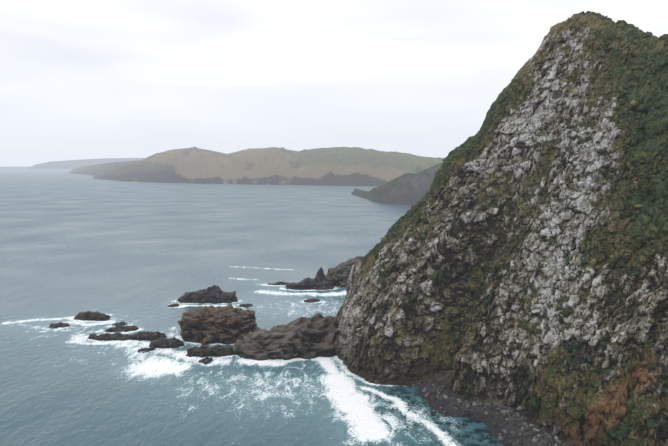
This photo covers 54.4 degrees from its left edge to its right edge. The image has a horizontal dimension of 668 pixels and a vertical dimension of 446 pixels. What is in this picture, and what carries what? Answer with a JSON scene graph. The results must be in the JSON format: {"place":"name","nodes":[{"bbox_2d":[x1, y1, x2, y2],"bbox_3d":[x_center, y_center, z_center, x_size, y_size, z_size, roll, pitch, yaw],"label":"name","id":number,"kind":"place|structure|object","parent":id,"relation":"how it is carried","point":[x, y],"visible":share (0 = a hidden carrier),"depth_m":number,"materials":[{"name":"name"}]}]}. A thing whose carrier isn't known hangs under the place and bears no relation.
{"place":"outdoors","nodes":[
{"label":"outdoors","id":0,"kind":"place"},
{"bbox_2d":[28,158,144,168],"bbox_3d":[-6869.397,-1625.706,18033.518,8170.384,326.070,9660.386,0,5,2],"label":"headland","id":1,"kind":"structure","parent":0,"point":[70,164],"depth_m":18001.10,"materials":[{"name":"grey"}]},
{"bbox_2d":[69,160,139,174],"bbox_3d":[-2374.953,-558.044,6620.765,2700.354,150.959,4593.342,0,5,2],"label":"headland","id":2,"kind":"structure","parent":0,"point":[93,169],"depth_m":5663.40,"materials":[{"name":"grey"}]},
{"bbox_2d":[92,161,174,180],"bbox_3d":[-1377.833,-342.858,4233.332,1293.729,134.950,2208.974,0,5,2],"label":"headland","id":3,"kind":"structure","parent":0,"point":[143,169],"depth_m":3520.78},
{"bbox_2d":[0,167,410,249],"bbox_3d":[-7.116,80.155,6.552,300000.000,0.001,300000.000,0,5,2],"label":"sea","id":4,"kind":"structure","parent":0,"point":[53,207],"depth_m":1085.07,"materials":[{"name":"liquid"}]},
{"bbox_2d":[0,246,502,445],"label":"sea","id":5,"kind":"structure","parent":0,"point":[72,384],"depth_m":255.29,"materials":[{"name":"liquid"}]},
{"bbox_2d":[49,322,69,327],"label":"reef rock","id":6,"kind":"object","parent":5,"relation":"in","point":[57,325],"visible":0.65,"depth_m":326.97,"materials":[{"name":"grey stone"}]},
{"bbox_2d":[74,311,109,320],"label":"reef rock","id":7,"kind":"object","parent":5,"relation":"in","point":[90,316],"visible":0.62,"depth_m":341.31,"materials":[{"name":"grey stone"}]},
{"bbox_2d":[88,332,130,340],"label":"reef rock","id":8,"kind":"object","parent":5,"relation":"in","point":[116,336],"visible":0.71,"depth_m":302.61,"materials":[{"name":"grey stone"}]},
{"bbox_2d":[112,321,126,325],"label":"reef rock","id":9,"kind":"object","parent":5,"relation":"on","point":[122,323],"visible":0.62,"depth_m":330.31,"materials":[{"name":"grey stone"}]},
{"bbox_2d":[105,325,138,331],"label":"reef rock","id":10,"kind":"object","parent":5,"relation":"in","point":[123,328],"visible":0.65,"depth_m":319.72,"materials":[{"name":"grey stone"}]},
{"bbox_2d":[137,346,155,352],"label":"reef rock","id":11,"kind":"object","parent":5,"relation":"in","point":[152,348],"visible":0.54,"depth_m":283.85,"materials":[{"name":"grey stone"}]},
{"bbox_2d":[128,331,167,340],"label":"reef rock","id":12,"kind":"object","parent":5,"relation":"in","point":[147,335],"visible":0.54,"depth_m":302.41,"materials":[{"name":"grey stone"}]},
{"bbox_2d":[149,337,184,348],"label":"reef rock","id":13,"kind":"object","parent":5,"relation":"in","point":[163,342],"visible":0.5,"depth_m":288.92,"materials":[{"name":"grey stone"}]},
{"bbox_2d":[167,303,178,306],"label":"reef rock","id":14,"kind":"object","parent":5,"relation":"in","point":[174,305],"visible":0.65,"depth_m":373.54,"materials":[{"name":"grey stone"}]},
{"bbox_2d":[198,357,213,363],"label":"reef rock","id":15,"kind":"object","parent":5,"relation":"in","point":[206,360],"visible":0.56,"depth_m":268.13,"materials":[{"name":"grey stone"}]},
{"bbox_2d":[178,285,237,303],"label":"sea rock","id":16,"kind":"object","parent":5,"relation":"in","point":[214,294],"visible":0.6,"depth_m":383.76,"materials":[{"name":"grey stone"}]},
{"bbox_2d":[186,344,234,357],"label":"reef rock","id":17,"kind":"object","parent":5,"relation":"in","point":[203,351],"visible":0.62,"depth_m":276.29,"materials":[{"name":"grey stone"}]},
{"bbox_2d":[178,304,259,344],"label":"sea rock","id":18,"kind":"object","parent":5,"relation":"in","point":[227,324],"visible":0.58,"depth_m":296.63,"materials":[{"name":"brown stone"}]},
{"bbox_2d":[240,303,252,307],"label":"reef rock","id":19,"kind":"object","parent":5,"relation":"in","point":[247,305],"visible":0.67,"depth_m":373.67,"materials":[{"name":"grey stone"}]},
{"bbox_2d":[268,281,286,284],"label":"sea rock","id":20,"kind":"object","parent":5,"relation":"in","point":[280,283],"visible":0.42,"depth_m":441.49,"materials":[{"name":"grey stone"}]},
{"bbox_2d":[233,312,340,360],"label":"sea rock","id":21,"kind":"object","parent":5,"relation":"in","point":[318,334],"visible":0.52,"depth_m":274.79,"materials":[{"name":"grey stone"}]},
{"bbox_2d":[286,268,334,289],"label":"sea rock","id":22,"kind":"object","parent":5,"relation":"in","point":[320,281],"visible":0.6,"depth_m":427.31,"materials":[{"name":"grey stone"}]},
{"bbox_2d":[304,298,319,302],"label":"reef rock","id":23,"kind":"object","parent":5,"relation":"in","point":[311,300],"visible":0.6,"depth_m":386.80,"materials":[{"name":"grey stone"}]},
{"bbox_2d":[325,255,365,287],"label":"sea rock","id":24,"kind":"object","parent":5,"relation":"in","point":[337,275],"visible":0.29,"depth_m":437.02,"materials":[{"name":"grey stone"}]},
{"bbox_2d":[121,147,445,185],"bbox_3d":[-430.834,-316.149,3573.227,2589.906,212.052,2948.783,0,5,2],"label":"hills","id":25,"kind":"structure","parent":0,"point":[345,166],"depth_m":2970.22,"materials":[{"name":"plant"}]},
{"bbox_2d":[0,0,667,166],"label":"sky","id":26,"kind":"structure","parent":0,"point":[80,79],"materials":[{"name":"white"}]},
{"bbox_2d":[352,162,442,205],"bbox_3d":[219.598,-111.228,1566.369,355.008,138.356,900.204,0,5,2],"label":"headland","id":27,"kind":"structure","parent":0,"point":[410,189],"depth_m":1361.94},
{"bbox_2d":[336,12,667,445],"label":"cliff headland","id":28,"kind":"structure","parent":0,"point":[402,358],"depth_m":231.73,"materials":[{"name":"grey stone"}]},
{"bbox_2d":[400,380,574,445],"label":"beach boulders","id":29,"kind":"object","parent":28,"relation":"on","point":[550,440],"visible":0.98,"depth_m":204.91,"materials":[{"name":"grey stone"}]},
{"bbox_2d":[344,11,667,445],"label":"cliff scrub canopy","id":30,"kind":"object","parent":28,"relation":"on","point":[651,223],"visible":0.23,"depth_m":223.75,"materials":[{"name":"green plant"}]}
]}

